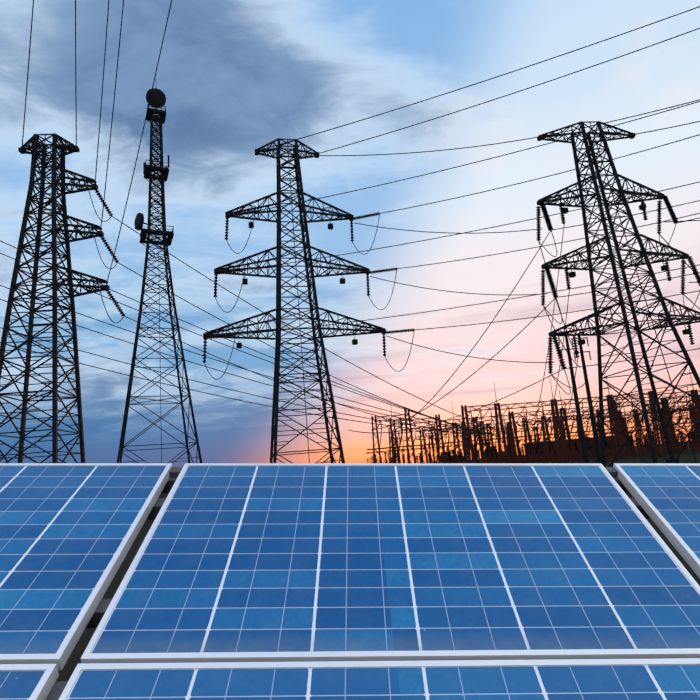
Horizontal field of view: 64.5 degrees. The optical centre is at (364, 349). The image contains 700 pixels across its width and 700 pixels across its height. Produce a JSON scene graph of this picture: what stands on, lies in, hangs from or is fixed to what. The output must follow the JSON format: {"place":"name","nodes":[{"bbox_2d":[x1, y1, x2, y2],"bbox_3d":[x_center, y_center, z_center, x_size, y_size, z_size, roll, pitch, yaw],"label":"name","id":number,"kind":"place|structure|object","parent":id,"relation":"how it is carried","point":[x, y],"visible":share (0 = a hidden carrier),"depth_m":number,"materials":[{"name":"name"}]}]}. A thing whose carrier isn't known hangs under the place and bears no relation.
{"place":"outdoors","nodes":[
{"label":"outdoors","id":0,"kind":"place"},
{"bbox_2d":[117,88,201,463],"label":"telecom mast","id":1,"kind":"object","parent":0,"point":[158,98],"visible":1,"depth_m":78.94,"materials":[{"name":"black metal"}]},
{"bbox_2d":[0,0,699,466],"label":"sky","id":2,"kind":"structure","parent":0,"point":[236,77],"materials":[{"name":"blue"}]},
{"bbox_2d":[56,441,699,680],"bbox_3d":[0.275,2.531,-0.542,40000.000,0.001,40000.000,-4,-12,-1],"label":"ground","id":3,"kind":"structure","parent":0,"point":[68,667],"depth_m":18.40,"materials":[{"name":"black"}]},
{"bbox_2d":[0,133,109,462],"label":"pylon","id":4,"kind":"object","parent":3,"relation":"on","point":[36,148],"visible":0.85,"depth_m":58.35,"materials":[{"name":"black metal"}]},
{"bbox_2d":[0,0,699,456],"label":"conductors","id":5,"kind":"object","parent":4,"relation":"attached to","point":[456,430],"visible":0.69,"depth_m":64.50,"materials":[{"name":"black"}]},
{"bbox_2d":[203,138,385,462],"bbox_3d":[-7.669,-4.601,62.280,20.240,41.427,8.400,-2,-12,-13],"label":"pylon","id":6,"kind":"object","parent":3,"relation":"on","point":[299,192],"visible":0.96,"depth_m":62.77,"materials":[{"name":"black metal"}]},
{"bbox_2d":[94,188,699,462],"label":"insulators","id":7,"kind":"object","parent":6,"relation":"attached to","point":[547,268],"visible":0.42,"depth_m":64.71,"materials":[{"name":"black"}]},
{"bbox_2d":[0,463,699,699],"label":"solar frames","id":8,"kind":"structure","parent":3,"relation":"on","point":[96,611],"depth_m":1.69,"materials":[{"name":"silver metal"}]},
{"bbox_2d":[0,466,699,699],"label":"solar panels","id":9,"kind":"object","parent":8,"relation":"in","point":[317,558],"visible":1,"depth_m":1.99,"materials":[{"name":"blue glass"}]},
{"bbox_2d":[366,370,699,462],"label":"substation","id":10,"kind":"object","parent":3,"relation":"on","point":[564,456],"visible":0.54,"depth_m":126.69,"materials":[{"name":"black metal"}]},
{"bbox_2d":[561,336,606,463],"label":"terminal poles","id":11,"kind":"object","parent":3,"relation":"on","point":[582,434],"visible":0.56,"depth_m":98.33,"materials":[{"name":"black metal"}]},
{"bbox_2d":[537,121,699,466],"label":"pylon","id":12,"kind":"object","parent":3,"relation":"on","point":[620,193],"visible":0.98,"depth_m":63.51,"materials":[{"name":"black metal"}]}
]}

